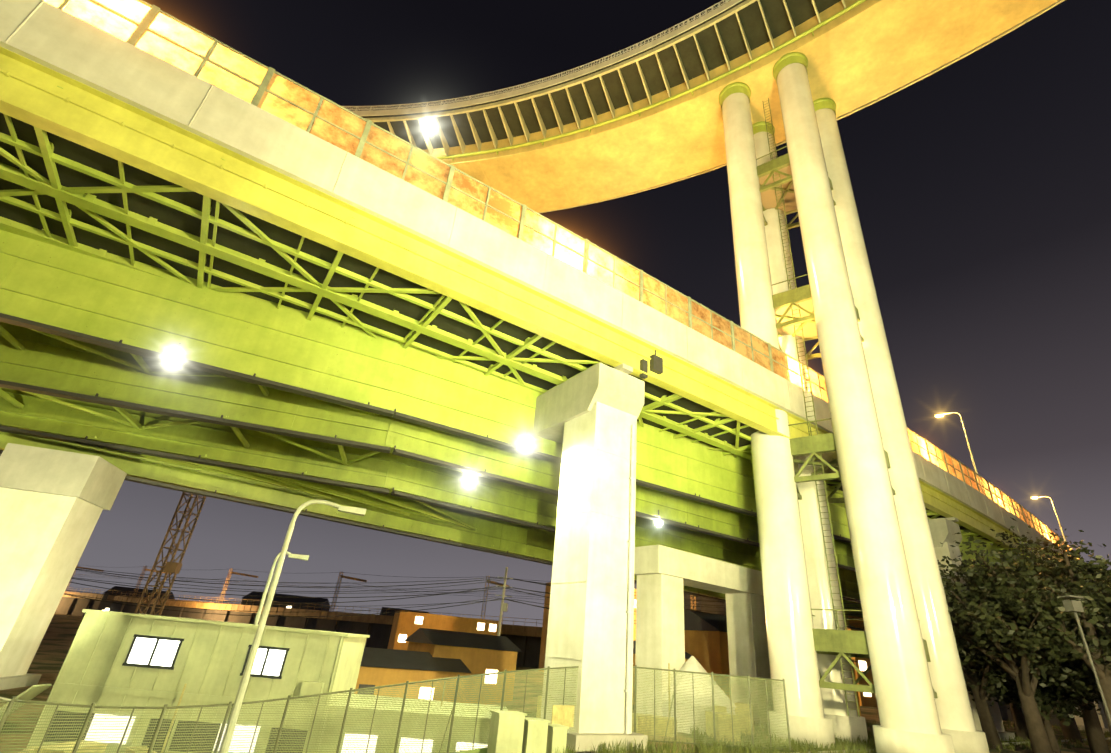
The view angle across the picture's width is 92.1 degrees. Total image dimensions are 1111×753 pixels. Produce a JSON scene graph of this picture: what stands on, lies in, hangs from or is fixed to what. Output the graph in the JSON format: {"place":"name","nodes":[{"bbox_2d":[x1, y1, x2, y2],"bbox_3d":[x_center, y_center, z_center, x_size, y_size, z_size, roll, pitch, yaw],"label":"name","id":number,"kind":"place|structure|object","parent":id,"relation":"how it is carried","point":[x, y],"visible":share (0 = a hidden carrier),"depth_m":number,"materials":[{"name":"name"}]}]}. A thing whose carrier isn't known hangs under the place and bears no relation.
{"place":"outdoors","nodes":[
{"label":"outdoors","id":0,"kind":"place"},
{"bbox_2d":[0,443,126,689],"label":"pier cap","id":1,"kind":"object","parent":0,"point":[95,480],"visible":0.88,"depth_m":24.12,"materials":[{"name":"concrete"}]},
{"bbox_2d":[0,487,102,676],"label":"pier shaft","id":2,"kind":"object","parent":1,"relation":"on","point":[44,538],"visible":0.86,"depth_m":23.18,"materials":[{"name":"grey concrete"}]},
{"bbox_2d":[254,551,308,624],"bbox_3d":[-13.245,12.460,24.253,1.573,8.737,0.400,17,-29,-22],"label":"lamp post","id":3,"kind":"object","parent":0,"point":[300,557],"visible":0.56,"depth_m":25.37,"materials":[{"name":"grey metal"}]},
{"bbox_2d":[64,568,862,631],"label":"utility cables","id":4,"kind":"object","parent":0,"point":[81,569],"visible":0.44,"depth_m":53.91,"materials":[{"name":"black rubber"}]},
{"bbox_2d":[0,322,1000,626],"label":"ramp girders","id":5,"kind":"object","parent":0,"point":[40,360],"visible":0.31,"depth_m":29.37,"materials":[{"name":"metal"}]},
{"bbox_2d":[0,313,985,630],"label":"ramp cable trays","id":6,"kind":"object","parent":5,"relation":"attached to","point":[82,337],"visible":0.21,"depth_m":26.80,"materials":[{"name":"green metal"}]},
{"bbox_2d":[456,747,574,752],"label":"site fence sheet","id":7,"kind":"object","parent":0,"point":[481,750],"depth_m":18.45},
{"bbox_2d":[0,230,1110,585],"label":"ramp girders","id":8,"kind":"object","parent":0,"point":[56,286],"visible":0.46,"depth_m":26.07,"materials":[{"name":"metal"}]},
{"bbox_2d":[166,352,179,363],"bbox_3d":[-16.004,-0.759,22.428,0.488,0.457,0.172,25,-33,-33],"label":"flood lamp lens","id":9,"kind":"object","parent":8,"relation":"on","point":[174,354],"visible":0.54,"depth_m":22.42,"materials":[{"name":"white glass"}]},
{"bbox_2d":[165,343,181,365],"bbox_3d":[-16.110,-1.008,22.729,0.400,0.960,0.500,25,-33,-34],"label":"light","id":10,"kind":"object","parent":8,"relation":"on","point":[175,351],"visible":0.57,"depth_m":22.53,"materials":[{"name":"metal"}]},
{"bbox_2d":[465,474,473,485],"bbox_3d":[-4.843,5.669,30.393,0.400,0.960,0.500,10,-27,-8],"label":"light fixture","id":11,"kind":"object","parent":8,"relation":"attached to","point":[469,481],"visible":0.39,"depth_m":30.05,"materials":[{"name":"metal"}]},
{"bbox_2d":[521,431,529,449],"bbox_3d":[-1.566,3.381,28.647,0.400,0.960,0.500,7,-27,-4],"label":"light","id":12,"kind":"object","parent":8,"relation":"attached to","point":[525,444],"visible":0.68,"depth_m":28.31,"materials":[{"name":"metal"}]},
{"bbox_2d":[998,537,1056,570],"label":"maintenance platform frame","id":13,"kind":"object","parent":8,"relation":"on","point":[1025,553],"visible":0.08,"depth_m":54.11,"materials":[{"name":"green metal"}]},
{"bbox_2d":[1005,538,1057,566],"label":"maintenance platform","id":14,"kind":"structure","parent":13,"relation":"attached to","point":[1031,551],"depth_m":55.63,"materials":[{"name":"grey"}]},
{"bbox_2d":[0,613,1110,752],"bbox_3d":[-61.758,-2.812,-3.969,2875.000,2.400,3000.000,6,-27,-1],"label":"ground","id":15,"kind":"structure","parent":0,"point":[53,648],"depth_m":47.90,"materials":[{"name":"grey concrete"}]},
{"bbox_2d":[134,492,206,614],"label":"lattice tower","id":16,"kind":"structure","parent":15,"relation":"on","point":[172,567],"depth_m":44.74,"materials":[{"name":"metal"}]},
{"bbox_2d":[0,609,507,752],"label":"prefab office","id":17,"kind":"structure","parent":15,"relation":"on","point":[209,662],"depth_m":22.00,"materials":[{"name":"beige metal"}]},
{"bbox_2d":[44,634,306,752],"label":"window frames","id":18,"kind":"structure","parent":17,"relation":"in","point":[181,640],"depth_m":21.09,"materials":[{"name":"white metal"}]},
{"bbox_2d":[127,637,285,675],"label":"window panes","id":19,"kind":"structure","parent":17,"relation":"in","point":[143,648],"depth_m":22.10,"materials":[{"name":"white glass"}]},
{"bbox_2d":[84,714,487,752],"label":"windows","id":20,"kind":"structure","parent":17,"relation":"in","point":[374,742],"depth_m":21.16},
{"bbox_2d":[219,499,365,752],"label":"tall lamp post","id":21,"kind":"object","parent":15,"relation":"on","point":[230,728],"visible":1,"depth_m":16.44,"materials":[{"name":"metal"}]},
{"bbox_2d":[18,663,753,752],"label":"site equipment","id":22,"kind":"object","parent":15,"relation":"on","point":[640,723],"visible":0.02,"depth_m":25.29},
{"bbox_2d":[0,665,790,752],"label":"fence frame","id":23,"kind":"object","parent":15,"relation":"on","point":[13,699],"visible":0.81,"depth_m":17.59,"materials":[{"name":"grey metal"}]},
{"bbox_2d":[0,668,788,752],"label":"site fence","id":24,"kind":"object","parent":23,"relation":"attached to","point":[704,686],"visible":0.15,"depth_m":17.75,"materials":[{"name":"grey metal"}]},
{"bbox_2d":[551,705,573,726],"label":"site fence signs","id":25,"kind":"object","parent":23,"relation":"attached to","point":[563,715],"visible":0.79,"depth_m":20.41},
{"bbox_2d":[97,593,725,693],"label":"buildings","id":26,"kind":"structure","parent":15,"relation":"on","point":[104,605],"depth_m":102.63,"materials":[{"name":"brown"}]},
{"bbox_2d":[102,600,871,698],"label":"lit windows","id":27,"kind":"structure","parent":15,"relation":"on","point":[492,628],"depth_m":73.51,"materials":[{"name":"white glass"}]},
{"bbox_2d":[487,710,568,752],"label":"storage cabinets","id":28,"kind":"object","parent":15,"relation":"on","point":[514,732],"visible":1,"depth_m":18.39,"materials":[{"name":"beige metal"}]},
{"bbox_2d":[55,597,1106,726],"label":"railway viaduct piers","id":29,"kind":"structure","parent":15,"relation":"on","point":[527,646],"depth_m":126.38,"materials":[{"name":"grey concrete"}]},
{"bbox_2d":[62,587,542,636],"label":"railway viaduct girders","id":30,"kind":"object","parent":29,"relation":"on","point":[524,630],"visible":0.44,"depth_m":129.18,"materials":[{"name":"metal"}]},
{"bbox_2d":[65,564,697,617],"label":"catenary masts","id":31,"kind":"object","parent":30,"relation":"on","point":[363,580],"visible":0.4,"depth_m":132.63},
{"bbox_2d":[77,564,725,607],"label":"catenary wires","id":32,"kind":"object","parent":31,"relation":"attached to","point":[364,585],"visible":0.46,"depth_m":123.69,"materials":[{"name":"black metal"}]},
{"bbox_2d":[540,401,636,733],"bbox_3d":[1.781,8.523,25.141,2.730,14.450,2.730,21,-31,-29],"label":"pier shaft","id":33,"kind":"object","parent":15,"relation":"on","point":[587,624],"visible":0.88,"depth_m":23.91,"materials":[{"name":"grey concrete"}]},
{"bbox_2d":[624,424,634,733],"bbox_3d":[3.413,8.499,24.461,0.300,13.550,0.155,21,-31,-29],"label":"drainpipe","id":34,"kind":"object","parent":33,"relation":"attached to","point":[627,690],"visible":0.92,"depth_m":23.93,"materials":[{"name":"metal"}]},
{"bbox_2d":[533,362,647,751],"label":"pier cap","id":35,"kind":"object","parent":15,"relation":"on","point":[618,387],"visible":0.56,"depth_m":27.78,"materials":[{"name":"concrete"}]},
{"bbox_2d":[0,86,1008,550],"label":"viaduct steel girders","id":36,"kind":"object","parent":35,"relation":"on","point":[88,204],"visible":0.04,"depth_m":23.20,"materials":[{"name":"metal"}]},
{"bbox_2d":[0,112,989,540],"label":"bridge deck underside","id":37,"kind":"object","parent":36,"relation":"on","point":[142,204],"depth_m":23.11,"materials":[{"name":"green metal"}]},
{"bbox_2d":[0,0,1067,555],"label":"viaduct parapet","id":38,"kind":"structure","parent":37,"relation":"on","point":[50,36],"depth_m":22.23,"materials":[{"name":"beige concrete"}]},
{"bbox_2d":[58,0,1079,559],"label":"noise barrier","id":39,"kind":"object","parent":38,"relation":"on","point":[144,26],"visible":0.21,"depth_m":25.48,"materials":[{"name":"beige metal"}]},
{"bbox_2d":[43,0,1079,559],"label":"sound barrier panels","id":40,"kind":"object","parent":39,"relation":"attached to","point":[149,42],"visible":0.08,"depth_m":24.21,"materials":[{"name":"beige metal"}]},
{"bbox_2d":[935,412,983,494],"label":"street lamp pole","id":41,"kind":"object","parent":38,"relation":"on","point":[971,454],"visible":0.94,"depth_m":57.72,"materials":[{"name":"metal"}]},
{"bbox_2d":[1031,496,1069,550],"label":"street lamp pole","id":42,"kind":"object","parent":38,"relation":"on","point":[1056,516],"visible":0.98,"depth_m":80.63,"materials":[{"name":"metal"}]},
{"bbox_2d":[0,46,1028,557],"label":"bridge girder","id":43,"kind":"object","parent":35,"relation":"on","point":[82,114],"visible":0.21,"depth_m":21.52,"materials":[{"name":"yellow metal"}]},
{"bbox_2d":[640,350,662,378],"bbox_3d":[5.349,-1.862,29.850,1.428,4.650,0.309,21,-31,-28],"label":"fascia junction box","id":44,"kind":"object","parent":43,"relation":"attached to","point":[656,364],"visible":0.71,"depth_m":29.20,"materials":[{"name":"metal"}]},
{"bbox_2d":[354,582,876,715],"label":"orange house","id":45,"kind":"structure","parent":15,"relation":"on","point":[709,650],"depth_m":47.42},
{"bbox_2d":[104,586,856,672],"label":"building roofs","id":46,"kind":"structure","parent":45,"relation":"on","point":[420,660],"depth_m":40.83,"materials":[{"name":"tile"}]},
{"bbox_2d":[662,656,735,735],"bbox_3d":[7.750,17.719,30.093,4.543,3.600,4.543,6,-27,-1],"label":"site tent","id":47,"kind":"object","parent":15,"relation":"on","point":[692,663],"visible":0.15,"depth_m":28.65,"materials":[{"name":"white fabric"}]},
{"bbox_2d":[635,574,772,725],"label":"portal columns","id":48,"kind":"structure","parent":15,"relation":"on","point":[660,639],"depth_m":32.22,"materials":[{"name":"beige concrete"}]},
{"bbox_2d":[634,545,763,595],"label":"portal beam","id":49,"kind":"structure","parent":48,"relation":"on","point":[702,572],"depth_m":34.02,"materials":[{"name":"grey concrete"}]},
{"bbox_2d":[495,567,1022,711],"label":"utility poles","id":50,"kind":"object","parent":15,"relation":"on","point":[504,606],"visible":0.27,"depth_m":56.28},
{"bbox_2d":[555,718,1110,752],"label":"weedy grass","id":51,"kind":"structure","parent":15,"relation":"on","point":[800,747],"depth_m":24.29,"materials":[{"name":"green plant"}]},
{"bbox_2d":[767,711,989,752],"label":"column plinths","id":52,"kind":"object","parent":15,"relation":"on","point":[827,728],"depth_m":27.13,"materials":[{"name":"concrete"}]},
{"bbox_2d":[722,63,976,734],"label":"bridge columns","id":53,"kind":"structure","parent":52,"relation":"on","point":[900,586],"depth_m":33.47,"materials":[{"name":"paint"}]},
{"bbox_2d":[401,0,1057,212],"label":"curved bridge girder","id":54,"kind":"object","parent":53,"relation":"on","point":[864,53],"visible":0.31,"depth_m":52.54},
{"bbox_2d":[314,0,742,115],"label":"parapet","id":55,"kind":"structure","parent":54,"relation":"on","point":[692,24],"depth_m":55.22,"materials":[{"name":"concrete"}]},
{"bbox_2d":[317,0,729,110],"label":"ramp railing","id":56,"kind":"object","parent":55,"relation":"on","point":[674,27],"depth_m":57.26,"materials":[{"name":"grey metal"}]},
{"bbox_2d":[307,0,840,149],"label":"ramp deck slab","id":57,"kind":"structure","parent":54,"relation":"on","point":[754,26],"depth_m":53.88,"materials":[{"name":"grey concrete"}]},
{"bbox_2d":[437,0,865,160],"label":"ramp drain pipe","id":58,"kind":"object","parent":54,"relation":"attached to","point":[790,41],"visible":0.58,"depth_m":52.84,"materials":[{"name":"metal"}]},
{"bbox_2d":[310,0,1064,212],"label":"ramp cantilever ribs","id":59,"kind":"object","parent":54,"relation":"attached to","point":[636,59],"visible":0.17,"depth_m":54.78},
{"bbox_2d":[719,52,835,137],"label":"column collars","id":60,"kind":"object","parent":53,"relation":"attached to","point":[782,62],"depth_m":50.42,"materials":[{"name":"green metal"}]},
{"bbox_2d":[759,165,866,654],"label":"platform grating column","id":61,"kind":"structure","parent":53,"relation":"attached to","point":[768,198],"depth_m":42.48,"materials":[{"name":"metal"}]},
{"bbox_2d":[756,98,937,716],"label":"bracing column","id":62,"kind":"structure","parent":53,"relation":"attached to","point":[845,644],"depth_m":34.04,"materials":[{"name":"green metal"}]},
{"bbox_2d":[793,737,1110,752],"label":"kerb and stones","id":63,"kind":"structure","parent":15,"relation":"on","point":[873,749],"depth_m":26.90,"materials":[{"name":"concrete"}]},
{"bbox_2d":[934,542,1004,731],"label":"pier shaft","id":64,"kind":"object","parent":15,"relation":"on","point":[946,549],"visible":0.08,"depth_m":45.52,"materials":[{"name":"grey concrete"}]},
{"bbox_2d":[928,517,1015,740],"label":"pier cap","id":65,"kind":"object","parent":15,"relation":"on","point":[943,530],"visible":0.21,"depth_m":47.24,"materials":[{"name":"grey concrete"}]},
{"bbox_2d":[959,635,1011,708],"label":"tree leaves","id":66,"kind":"object","parent":15,"relation":"on","point":[992,703],"depth_m":38.11,"materials":[{"name":"green plant"}]},
{"bbox_2d":[946,574,1044,748],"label":"tree leaves","id":67,"kind":"object","parent":15,"relation":"on","point":[993,669],"depth_m":35.05,"materials":[{"name":"green plant"}]},
{"bbox_2d":[967,611,1053,740],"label":"tree trunk","id":68,"kind":"object","parent":15,"relation":"on","point":[1019,722],"depth_m":41.96,"materials":[{"name":"brown plant"}]},
{"bbox_2d":[937,545,1110,752],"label":"tree leaves","id":69,"kind":"object","parent":15,"relation":"on","point":[983,612],"depth_m":32.12,"materials":[{"name":"green plant"}]},
{"bbox_2d":[940,517,1110,735],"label":"tree leaves","id":70,"kind":"object","parent":15,"relation":"on","point":[1094,608],"depth_m":30.54,"materials":[{"name":"green plant"}]},
{"bbox_2d":[966,529,1108,742],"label":"tree leaves","id":71,"kind":"object","parent":15,"relation":"on","point":[1029,542],"depth_m":47.24,"materials":[{"name":"green plant"}]},
{"bbox_2d":[974,655,1102,752],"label":"tree leaves","id":72,"kind":"object","parent":15,"relation":"on","point":[1046,693],"depth_m":35.72,"materials":[{"name":"green plant"}]},
{"bbox_2d":[976,541,1110,752],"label":"tree trunk","id":73,"kind":"object","parent":15,"relation":"on","point":[1097,742],"depth_m":37.09,"materials":[{"name":"plant"}]},
{"bbox_2d":[1025,623,1110,706],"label":"tree leaves","id":74,"kind":"object","parent":15,"relation":"on","point":[1065,678],"depth_m":32.34,"materials":[{"name":"green plant"}]},
{"bbox_2d":[1035,560,1110,626],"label":"tree leaves","id":75,"kind":"object","parent":15,"relation":"on","point":[1094,594],"depth_m":37.08,"materials":[{"name":"green plant"}]},
{"bbox_2d":[1042,554,1110,594],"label":"tree leaves","id":76,"kind":"object","parent":15,"relation":"on","point":[1092,574],"depth_m":44.85,"materials":[{"name":"green plant"}]},
{"bbox_2d":[1057,595,1110,725],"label":"park lantern","id":77,"kind":"object","parent":15,"relation":"on","point":[1075,606],"visible":1,"depth_m":20.55,"materials":[{"name":"metal"}]},
{"bbox_2d":[1073,679,1107,727],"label":"pier shaft","id":78,"kind":"object","parent":15,"relation":"on","point":[1102,720],"visible":0.02,"depth_m":63.29,"materials":[{"name":"grey concrete"}]},
{"bbox_2d":[1077,725,1108,731],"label":"pier cap","id":79,"kind":"object","parent":15,"relation":"on","point":[1103,729],"depth_m":62.77,"materials":[{"name":"grey concrete"}]},
{"bbox_2d":[0,0,1110,626],"label":"sky","id":80,"kind":"structure","parent":0,"point":[981,185],"materials":[{"name":"black"}]}
]}

